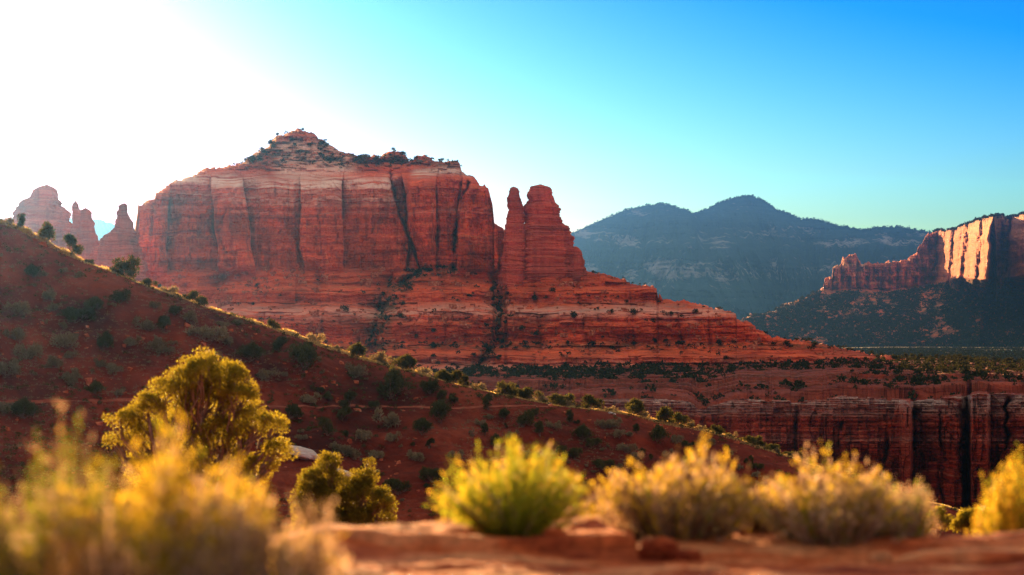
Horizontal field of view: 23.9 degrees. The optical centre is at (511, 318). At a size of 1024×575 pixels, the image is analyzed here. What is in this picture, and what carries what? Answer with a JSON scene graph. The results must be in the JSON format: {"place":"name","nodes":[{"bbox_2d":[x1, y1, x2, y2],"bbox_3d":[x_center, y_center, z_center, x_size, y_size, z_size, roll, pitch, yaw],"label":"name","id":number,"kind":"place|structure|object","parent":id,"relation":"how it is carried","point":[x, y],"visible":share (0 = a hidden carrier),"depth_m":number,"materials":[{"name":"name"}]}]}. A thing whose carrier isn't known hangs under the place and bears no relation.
{"place":"outdoors","nodes":[
{"label":"outdoors","id":0,"kind":"place"},
{"bbox_2d":[12,184,71,249],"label":"rock dome","id":1,"kind":"object","parent":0,"point":[39,206],"visible":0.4,"depth_m":2048.58,"materials":[{"name":"red stone"}]},
{"bbox_2d":[67,201,80,252],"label":"rock spire","id":2,"kind":"object","parent":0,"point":[76,216],"visible":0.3,"depth_m":2016.88,"materials":[{"name":"red stone"}]},
{"bbox_2d":[76,208,99,263],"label":"rock spire","id":3,"kind":"object","parent":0,"point":[87,239],"visible":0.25,"depth_m":1999.76,"materials":[{"name":"red stone"}]},
{"bbox_2d":[69,218,134,240],"bbox_3d":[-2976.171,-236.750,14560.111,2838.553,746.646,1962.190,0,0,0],"label":"mountain","id":4,"kind":"structure","parent":0,"point":[102,227],"depth_m":14548.05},
{"bbox_2d":[94,203,148,281],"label":"rock spire","id":5,"kind":"object","parent":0,"point":[120,240],"visible":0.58,"depth_m":1921.35,"materials":[{"name":"red stone"}]},
{"bbox_2d":[1,397,565,408],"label":"path","id":6,"kind":"structure","parent":0,"point":[105,400],"depth_m":426.31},
{"bbox_2d":[0,220,979,536],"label":"hill","id":7,"kind":"structure","parent":0,"point":[282,480],"depth_m":425.02,"materials":[{"name":"red soil"}]},
{"bbox_2d":[0,358,23,376],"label":"hillside shrub","id":8,"kind":"object","parent":7,"relation":"on","point":[4,365],"visible":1,"depth_m":400.89,"materials":[{"name":"green plant"}]},
{"bbox_2d":[1,327,27,340],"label":"hillside shrub","id":9,"kind":"object","parent":7,"relation":"on","point":[17,333],"visible":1,"depth_m":413.49,"materials":[{"name":"green plant"}]},
{"bbox_2d":[3,300,32,316],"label":"hillside shrub","id":10,"kind":"object","parent":7,"relation":"on","point":[20,308],"visible":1,"depth_m":423.15,"materials":[{"name":"green plant"}]},
{"bbox_2d":[2,396,44,418],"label":"hillside shrub","id":11,"kind":"object","parent":7,"relation":"on","point":[20,410],"visible":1,"depth_m":389.48,"materials":[{"name":"green plant"}]},
{"bbox_2d":[13,341,43,359],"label":"hillside shrub","id":12,"kind":"object","parent":7,"relation":"on","point":[34,350],"visible":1,"depth_m":410.74,"materials":[{"name":"green plant"}]},
{"bbox_2d":[23,262,42,278],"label":"hillside shrub","id":13,"kind":"object","parent":7,"relation":"on","point":[30,268],"visible":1,"depth_m":438.29,"materials":[{"name":"green plant"}]},
{"bbox_2d":[37,221,55,240],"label":"crest shrub","id":14,"kind":"object","parent":7,"relation":"on","point":[47,231],"visible":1,"depth_m":453.20,"materials":[{"name":"green plant"}]},
{"bbox_2d":[41,287,56,300],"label":"hillside shrub","id":15,"kind":"object","parent":7,"relation":"on","point":[46,295],"visible":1,"depth_m":433.74,"materials":[{"name":"green plant"}]},
{"bbox_2d":[44,354,63,368],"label":"hillside shrub","id":16,"kind":"object","parent":7,"relation":"on","point":[52,361],"visible":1,"depth_m":408.23,"materials":[{"name":"green plant"}]},
{"bbox_2d":[49,333,80,350],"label":"hillside shrub","id":17,"kind":"object","parent":7,"relation":"on","point":[68,339],"visible":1,"depth_m":416.82,"materials":[{"name":"green plant"}]},
{"bbox_2d":[61,368,80,386],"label":"hillside shrub","id":18,"kind":"object","parent":7,"relation":"on","point":[70,378],"visible":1,"depth_m":405.08,"materials":[{"name":"green plant"}]},
{"bbox_2d":[62,233,84,255],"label":"crest shrub","id":19,"kind":"object","parent":7,"relation":"on","point":[70,239],"visible":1,"depth_m":453.99,"materials":[{"name":"green plant"}]},
{"bbox_2d":[58,305,98,322],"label":"hillside shrub","id":20,"kind":"object","parent":7,"relation":"on","point":[71,313],"visible":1,"depth_m":427.73,"materials":[{"name":"green plant"}]},
{"bbox_2d":[82,295,104,311],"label":"hillside shrub","id":21,"kind":"object","parent":7,"relation":"on","point":[95,302],"visible":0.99,"depth_m":430.43,"materials":[{"name":"green plant"}]},
{"bbox_2d":[87,380,107,394],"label":"hillside shrub","id":22,"kind":"object","parent":7,"relation":"on","point":[96,386],"visible":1,"depth_m":404.85,"materials":[{"name":"green plant"}]},
{"bbox_2d":[96,330,113,349],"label":"hillside shrub","id":23,"kind":"object","parent":7,"relation":"on","point":[106,338],"visible":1,"depth_m":420.25,"materials":[{"name":"green plant"}]},
{"bbox_2d":[105,361,123,374],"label":"hillside shrub","id":24,"kind":"object","parent":7,"relation":"on","point":[112,366],"visible":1,"depth_m":413.04,"materials":[{"name":"green plant"}]},
{"bbox_2d":[107,288,131,303],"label":"hillside shrub","id":25,"kind":"object","parent":7,"relation":"on","point":[125,293],"visible":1,"depth_m":436.64,"materials":[{"name":"green plant"}]},
{"bbox_2d":[107,254,141,278],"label":"crest shrub","id":26,"kind":"object","parent":7,"relation":"on","point":[123,267],"visible":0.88,"depth_m":455.15,"materials":[{"name":"green plant"}]},
{"bbox_2d":[131,314,157,329],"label":"hillside shrub","id":27,"kind":"object","parent":7,"relation":"on","point":[146,324],"visible":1,"depth_m":429.80,"materials":[{"name":"green plant"}]},
{"bbox_2d":[146,336,170,354],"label":"hillside shrub","id":28,"kind":"object","parent":7,"relation":"on","point":[157,346],"visible":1,"depth_m":423.91,"materials":[{"name":"green plant"}]},
{"bbox_2d":[157,315,170,330],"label":"hillside shrub","id":29,"kind":"object","parent":7,"relation":"on","point":[164,321],"visible":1,"depth_m":430.22,"materials":[{"name":"green plant"}]},
{"bbox_2d":[182,310,197,323],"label":"hillside shrub","id":30,"kind":"object","parent":7,"relation":"on","point":[188,316],"visible":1,"depth_m":436.01,"materials":[{"name":"green plant"}]},
{"bbox_2d":[101,346,299,526],"bbox_3d":[-5.153,2.090,40.060,3.327,3.325,1.344,0,0,0],"label":"juniper tree","id":31,"kind":"object","parent":7,"relation":"on","point":[195,393],"visible":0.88,"depth_m":39.87,"materials":[{"name":"green plant"}]},
{"bbox_2d":[185,324,228,341],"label":"hillside shrub","id":32,"kind":"object","parent":7,"relation":"on","point":[213,332],"visible":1,"depth_m":432.72,"materials":[{"name":"green plant"}]},
{"bbox_2d":[235,340,268,360],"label":"hillside shrub","id":33,"kind":"object","parent":7,"relation":"on","point":[248,351],"visible":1,"depth_m":433.90,"materials":[{"name":"green plant"}]},
{"bbox_2d":[256,368,279,379],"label":"hillside shrub","id":34,"kind":"object","parent":7,"relation":"on","point":[264,374],"visible":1,"depth_m":431.06,"materials":[{"name":"green plant"}]},
{"bbox_2d":[271,336,287,350],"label":"hillside shrub","id":35,"kind":"object","parent":7,"relation":"on","point":[279,342],"visible":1,"depth_m":442.52,"materials":[{"name":"green plant"}]},
{"bbox_2d":[277,403,302,419],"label":"hillside shrub","id":36,"kind":"object","parent":7,"relation":"on","point":[294,409],"visible":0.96,"depth_m":421.06,"materials":[{"name":"green plant"}]},
{"bbox_2d":[287,342,317,368],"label":"hillside shrub","id":37,"kind":"object","parent":7,"relation":"on","point":[304,353],"visible":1,"depth_m":436.90,"materials":[{"name":"green plant"}]},
{"bbox_2d":[288,445,317,459],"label":"rock outcrop","id":38,"kind":"object","parent":7,"relation":"on","point":[307,454],"visible":0.8,"depth_m":405.98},
{"bbox_2d":[299,391,321,403],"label":"hillside shrub","id":39,"kind":"object","parent":7,"relation":"on","point":[307,398],"visible":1,"depth_m":427.52,"materials":[{"name":"green plant"}]},
{"bbox_2d":[305,332,325,342],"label":"crest shrub","id":40,"kind":"object","parent":7,"relation":"on","point":[320,337],"visible":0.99,"depth_m":454.29,"materials":[{"name":"yellow plant"}]},
{"bbox_2d":[316,416,336,435],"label":"hillside shrub","id":41,"kind":"object","parent":7,"relation":"on","point":[326,426],"visible":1,"depth_m":414.59,"materials":[{"name":"green plant"}]},
{"bbox_2d":[0,226,660,529],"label":"hill scrub","id":42,"kind":"object","parent":7,"relation":"on","point":[154,335],"visible":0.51,"depth_m":422.80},
{"bbox_2d":[287,450,398,530],"bbox_3d":[-3.212,3.467,45.938,2.160,1.961,1.233,0,0,0],"label":"juniper tree","id":43,"kind":"object","parent":7,"relation":"on","point":[355,490],"visible":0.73,"depth_m":45.85,"materials":[{"name":"green plant"}]},
{"bbox_2d":[336,405,351,421],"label":"hillside shrub","id":44,"kind":"object","parent":7,"relation":"on","point":[344,411],"visible":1,"depth_m":425.29,"materials":[{"name":"green plant"}]},
{"bbox_2d":[338,391,357,406],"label":"hillside shrub","id":45,"kind":"object","parent":7,"relation":"on","point":[349,396],"visible":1,"depth_m":428.73,"materials":[{"name":"green plant"}]},
{"bbox_2d":[340,444,362,460],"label":"hillside shrub","id":46,"kind":"object","parent":7,"relation":"on","point":[347,449],"visible":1,"depth_m":411.23,"materials":[{"name":"green plant"}]},
{"bbox_2d":[344,361,368,377],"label":"hillside shrub","id":47,"kind":"object","parent":7,"relation":"on","point":[358,370],"visible":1,"depth_m":440.95,"materials":[{"name":"green plant"}]},
{"bbox_2d":[348,342,367,356],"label":"crest shrub","id":48,"kind":"object","parent":7,"relation":"on","point":[359,349],"visible":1,"depth_m":451.04,"materials":[{"name":"green plant"}]},
{"bbox_2d":[355,428,372,442],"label":"hillside shrub","id":49,"kind":"object","parent":7,"relation":"on","point":[363,435],"visible":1,"depth_m":417.31,"materials":[{"name":"green plant"}]},
{"bbox_2d":[368,351,387,362],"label":"crest shrub","id":50,"kind":"object","parent":7,"relation":"on","point":[381,356],"visible":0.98,"depth_m":450.81,"materials":[{"name":"beige plant"}]},
{"bbox_2d":[372,407,400,427],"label":"hillside shrub","id":51,"kind":"object","parent":7,"relation":"on","point":[392,419],"visible":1,"depth_m":424.44,"materials":[{"name":"green plant"}]},
{"bbox_2d":[376,365,413,400],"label":"hillside shrub","id":52,"kind":"object","parent":7,"relation":"on","point":[393,378],"visible":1,"depth_m":434.45,"materials":[{"name":"green plant"}]},
{"bbox_2d":[382,478,412,494],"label":"hillside shrub","id":53,"kind":"object","parent":7,"relation":"on","point":[392,483],"visible":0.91,"depth_m":399.86,"materials":[{"name":"green plant"}]},
{"bbox_2d":[389,353,417,368],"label":"crest shrub","id":54,"kind":"object","parent":7,"relation":"on","point":[407,361],"visible":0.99,"depth_m":448.65,"materials":[{"name":"green plant"}]},
{"bbox_2d":[406,450,424,461],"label":"hillside shrub","id":55,"kind":"object","parent":7,"relation":"on","point":[415,455],"visible":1,"depth_m":412.01,"materials":[{"name":"green plant"}]},
{"bbox_2d":[2,228,836,521],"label":"hill rubble","id":56,"kind":"object","parent":7,"relation":"on","point":[89,380],"visible":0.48,"depth_m":423.78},
{"bbox_2d":[412,417,432,434],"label":"hillside shrub","id":57,"kind":"object","parent":7,"relation":"on","point":[423,424],"visible":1,"depth_m":418.59,"materials":[{"name":"green plant"}]},
{"bbox_2d":[418,379,439,393],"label":"hillside shrub","id":58,"kind":"object","parent":7,"relation":"on","point":[431,386],"visible":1,"depth_m":436.37,"materials":[{"name":"green plant"}]},
{"bbox_2d":[417,466,443,482],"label":"hillside shrub","id":59,"kind":"object","parent":7,"relation":"on","point":[428,473],"visible":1,"depth_m":403.35,"materials":[{"name":"green plant"}]},
{"bbox_2d":[427,398,452,422],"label":"hillside shrub","id":60,"kind":"object","parent":7,"relation":"on","point":[440,407],"visible":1,"depth_m":426.41,"materials":[{"name":"green plant"}]},
{"bbox_2d":[441,369,464,384],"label":"crest shrub","id":61,"kind":"object","parent":7,"relation":"on","point":[455,375],"visible":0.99,"depth_m":446.44,"materials":[{"name":"green plant"}]},
{"bbox_2d":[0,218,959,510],"bbox_3d":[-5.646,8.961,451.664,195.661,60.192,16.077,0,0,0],"label":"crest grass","id":62,"kind":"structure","parent":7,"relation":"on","point":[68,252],"depth_m":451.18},
{"bbox_2d":[0,223,977,535],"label":"hill brush","id":63,"kind":"object","parent":7,"relation":"on","point":[100,401],"visible":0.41,"depth_m":431.59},
{"bbox_2d":[496,380,519,395],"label":"crest shrub","id":64,"kind":"object","parent":7,"relation":"on","point":[511,389],"visible":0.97,"depth_m":445.69,"materials":[{"name":"green plant"}]},
{"bbox_2d":[513,408,534,426],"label":"hillside shrub","id":65,"kind":"object","parent":7,"relation":"on","point":[525,417],"visible":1,"depth_m":428.94,"materials":[{"name":"green plant"}]},
{"bbox_2d":[517,386,543,398],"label":"crest shrub","id":66,"kind":"object","parent":7,"relation":"on","point":[524,392],"visible":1,"depth_m":446.21,"materials":[{"name":"green plant"}]},
{"bbox_2d":[546,392,575,405],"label":"crest shrub","id":67,"kind":"object","parent":7,"relation":"on","point":[560,399],"visible":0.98,"depth_m":447.37,"materials":[{"name":"green plant"}]},
{"bbox_2d":[570,423,594,439],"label":"hillside shrub","id":68,"kind":"object","parent":7,"relation":"on","point":[583,431],"visible":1,"depth_m":428.80,"materials":[{"name":"green plant"}]},
{"bbox_2d":[580,393,604,408],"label":"crest shrub","id":69,"kind":"object","parent":7,"relation":"on","point":[592,401],"visible":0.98,"depth_m":447.95,"materials":[{"name":"green plant"}]},
{"bbox_2d":[584,437,602,447],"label":"hillside shrub","id":70,"kind":"object","parent":7,"relation":"on","point":[590,442],"visible":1,"depth_m":426.88,"materials":[{"name":"green plant"}]},
{"bbox_2d":[591,458,615,469],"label":"hillside shrub","id":71,"kind":"object","parent":7,"relation":"on","point":[600,463],"visible":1,"depth_m":419.49,"materials":[{"name":"green plant"}]},
{"bbox_2d":[615,442,637,452],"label":"hillside shrub","id":72,"kind":"object","parent":7,"relation":"on","point":[623,447],"visible":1,"depth_m":428.27,"materials":[{"name":"green plant"}]},
{"bbox_2d":[624,397,645,414],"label":"crest shrub","id":73,"kind":"object","parent":7,"relation":"on","point":[633,406],"visible":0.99,"depth_m":447.12,"materials":[{"name":"green plant"}]},
{"bbox_2d":[648,424,670,442],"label":"hillside shrub","id":74,"kind":"object","parent":7,"relation":"on","point":[659,431],"visible":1,"depth_m":435.57,"materials":[{"name":"green plant"}]},
{"bbox_2d":[655,406,685,423],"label":"crest shrub","id":75,"kind":"object","parent":7,"relation":"on","point":[663,413],"visible":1,"depth_m":447.00,"materials":[{"name":"green plant"}]},
{"bbox_2d":[0,0,1023,231],"label":"sky","id":76,"kind":"structure","parent":0,"point":[861,114],"materials":[{"name":"blue"}]},
{"bbox_2d":[6,515,1023,574],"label":"rock slab","id":77,"kind":"object","parent":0,"point":[447,541],"visible":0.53,"depth_m":10.42,"materials":[{"name":"stone"}]},
{"bbox_2d":[0,397,140,574],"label":"desert brush","id":78,"kind":"object","parent":77,"relation":"on","point":[25,558],"visible":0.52,"depth_m":6.36,"materials":[{"name":"yellow plant"}]},
{"bbox_2d":[21,474,288,574],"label":"desert brush","id":79,"kind":"object","parent":77,"relation":"on","point":[118,563],"visible":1,"depth_m":5.51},
{"bbox_2d":[32,405,286,574],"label":"desert brush","id":80,"kind":"object","parent":77,"relation":"on","point":[161,512],"visible":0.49,"depth_m":6.14,"materials":[{"name":"yellow plant"}]},
{"bbox_2d":[154,480,359,574],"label":"desert brush","id":81,"kind":"object","parent":77,"relation":"on","point":[309,561],"visible":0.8,"depth_m":5.97,"materials":[{"name":"yellow plant"}]},
{"bbox_2d":[423,433,601,537],"bbox_3d":[0.003,0.758,10.902,0.823,0.494,0.690,0,0,0],"label":"desert brush","id":82,"kind":"object","parent":77,"relation":"on","point":[505,508],"visible":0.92,"depth_m":10.80,"materials":[{"name":"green plant"}]},
{"bbox_2d":[542,527,567,535],"bbox_3d":[0.191,0.946,10.698,0.112,0.042,0.085,0,0,0],"label":"stone","id":83,"kind":"object","parent":77,"relation":"on","point":[553,531],"visible":0.97,"depth_m":10.67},
{"bbox_2d":[637,536,679,559],"bbox_3d":[0.627,0.994,10.346,0.186,0.123,0.149,0,0,0],"label":"stone","id":84,"kind":"object","parent":77,"relation":"on","point":[653,547],"visible":0.71,"depth_m":10.29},
{"bbox_2d":[581,430,777,542],"bbox_3d":[0.744,0.763,10.903,0.906,0.522,0.748,0,0,0],"label":"desert brush","id":85,"kind":"object","parent":77,"relation":"on","point":[680,514],"visible":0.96,"depth_m":10.78,"materials":[{"name":"yellow plant"}]},
{"bbox_2d":[666,549,701,561],"bbox_3d":[0.730,1.020,10.296,0.158,0.076,0.130,0,0,0],"label":"stone","id":86,"kind":"object","parent":77,"relation":"on","point":[689,555],"visible":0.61,"depth_m":10.26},
{"bbox_2d":[714,462,790,533],"bbox_3d":[1.145,0.857,11.198,0.405,0.393,0.380,0,0,-39],"label":"desert brush","id":87,"kind":"object","parent":77,"relation":"on","point":[757,527],"visible":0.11,"depth_m":11.15,"materials":[{"name":"yellow plant"}]},
{"bbox_2d":[750,441,922,546],"bbox_3d":[1.437,0.784,10.693,0.782,0.480,0.672,0,0,0],"label":"desert brush","id":88,"kind":"object","parent":77,"relation":"on","point":[844,518],"visible":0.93,"depth_m":10.58,"materials":[{"name":"yellow plant"}]},
{"bbox_2d":[875,476,945,537],"bbox_3d":[1.727,0.864,10.793,0.414,0.337,0.351,0,0,0],"label":"desert brush","id":89,"kind":"object","parent":77,"relation":"on","point":[916,510],"visible":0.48,"depth_m":10.74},
{"bbox_2d":[895,549,1023,563],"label":"stone","id":90,"kind":"object","parent":77,"relation":"on","point":[975,556],"visible":0.52,"depth_m":10.03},
{"bbox_2d":[964,441,1023,535],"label":"desert brush","id":91,"kind":"object","parent":77,"relation":"on","point":[1009,517],"visible":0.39,"depth_m":12.17,"materials":[{"name":"yellow plant"}]},
{"bbox_2d":[135,128,901,370],"bbox_3d":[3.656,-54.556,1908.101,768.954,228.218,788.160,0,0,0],"label":"butte","id":92,"kind":"object","parent":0,"point":[330,219],"visible":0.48,"depth_m":1975.21,"materials":[{"name":"red stone"}]},
{"bbox_2d":[492,224,503,283],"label":"rock spire","id":93,"kind":"object","parent":92,"relation":"on","point":[495,278],"visible":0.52,"depth_m":1990.01,"materials":[{"name":"red stone"}]},
{"bbox_2d":[170,266,850,366],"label":"talus blocks","id":94,"kind":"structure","parent":92,"relation":"on","point":[443,319],"depth_m":1902.39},
{"bbox_2d":[497,187,526,295],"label":"rock spire","id":95,"kind":"object","parent":92,"relation":"on","point":[512,267],"visible":0.95,"depth_m":1975.77,"materials":[{"name":"red stone"}]},
{"bbox_2d":[186,130,882,368],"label":"butte scrub","id":96,"kind":"object","parent":92,"relation":"on","point":[509,315],"visible":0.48,"depth_m":1904.66,"materials":[{"name":"green plant"}]},
{"bbox_2d":[524,184,575,282],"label":"rock spire","id":97,"kind":"object","parent":92,"relation":"on","point":[549,240],"visible":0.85,"depth_m":1976.31,"materials":[{"name":"red stone"}]},
{"bbox_2d":[569,246,587,281],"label":"rock spire","id":98,"kind":"object","parent":92,"relation":"on","point":[577,263],"visible":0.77,"depth_m":1978.52,"materials":[{"name":"red stone"}]},
{"bbox_2d":[272,523,1023,574],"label":"gravel","id":99,"kind":"structure","parent":0,"point":[531,568],"depth_m":10.27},
{"bbox_2d":[430,358,1023,516],"bbox_3d":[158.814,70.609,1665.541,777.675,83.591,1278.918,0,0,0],"label":"canyon wall","id":100,"kind":"structure","parent":0,"point":[948,448],"depth_m":1090.23,"materials":[{"name":"stone"}]},
{"bbox_2d":[571,195,929,319],"bbox_3d":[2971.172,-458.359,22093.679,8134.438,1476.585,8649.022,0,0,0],"label":"mountain","id":101,"kind":"structure","parent":0,"point":[742,257],"depth_m":20516.17,"materials":[{"name":"stone"}]},
{"bbox_2d":[570,194,932,234],"bbox_3d":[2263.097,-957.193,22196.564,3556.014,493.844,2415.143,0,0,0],"label":"mountain forest","id":102,"kind":"object","parent":101,"relation":"on","point":[772,206],"visible":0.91,"depth_m":22219.75,"materials":[{"name":"green plant"}]},
{"bbox_2d":[741,214,1023,346],"bbox_3d":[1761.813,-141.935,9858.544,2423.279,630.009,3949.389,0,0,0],"label":"mesa","id":103,"kind":"structure","parent":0,"point":[984,249],"depth_m":9633.11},
{"bbox_2d":[740,277,1023,346],"bbox_3d":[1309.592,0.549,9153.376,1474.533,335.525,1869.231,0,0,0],"label":"hillside","id":104,"kind":"structure","parent":103,"relation":"on","point":[954,318],"depth_m":9264.63,"materials":[{"name":"green plant"}]},
{"bbox_2d":[932,211,1023,231],"bbox_3d":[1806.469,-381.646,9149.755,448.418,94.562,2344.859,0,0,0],"label":"rim woods","id":105,"kind":"object","parent":103,"relation":"on","point":[974,220],"visible":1,"depth_m":9209.36,"materials":[{"name":"green plant"}]},
{"bbox_2d":[841,347,1023,353],"bbox_3d":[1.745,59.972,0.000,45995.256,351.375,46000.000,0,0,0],"label":"ground","id":106,"kind":"structure","parent":0,"point":[904,347],"depth_m":8200.69,"materials":[{"name":"soil"}]},
{"bbox_2d":[403,353,1023,405],"bbox_3d":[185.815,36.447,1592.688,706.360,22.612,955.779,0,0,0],"label":"plateau","id":107,"kind":"structure","parent":106,"relation":"on","point":[918,379],"depth_m":1530.40,"materials":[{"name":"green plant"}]},
{"bbox_2d":[841,346,1023,360],"bbox_3d":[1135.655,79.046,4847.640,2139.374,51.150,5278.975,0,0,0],"label":"valley woods","id":108,"kind":"object","parent":106,"relation":"on","point":[1015,353],"visible":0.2,"depth_m":5258.10,"materials":[{"name":"green plant"}]},
{"bbox_2d":[923,505,954,535],"bbox_3d":[7.351,3.545,41.963,0.777,0.650,0.461,0,0,0],"label":"desert bush","id":109,"kind":"object","parent":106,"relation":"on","point":[942,521],"visible":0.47,"depth_m":41.94,"materials":[{"name":"green plant"}]},
{"bbox_2d":[950,506,988,535],"bbox_3d":[7.251,3.234,38.039,0.725,0.626,0.496,0,0,29],"label":"desert bush","id":110,"kind":"object","parent":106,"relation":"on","point":[962,521],"visible":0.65,"depth_m":37.95,"materials":[{"name":"green plant"}]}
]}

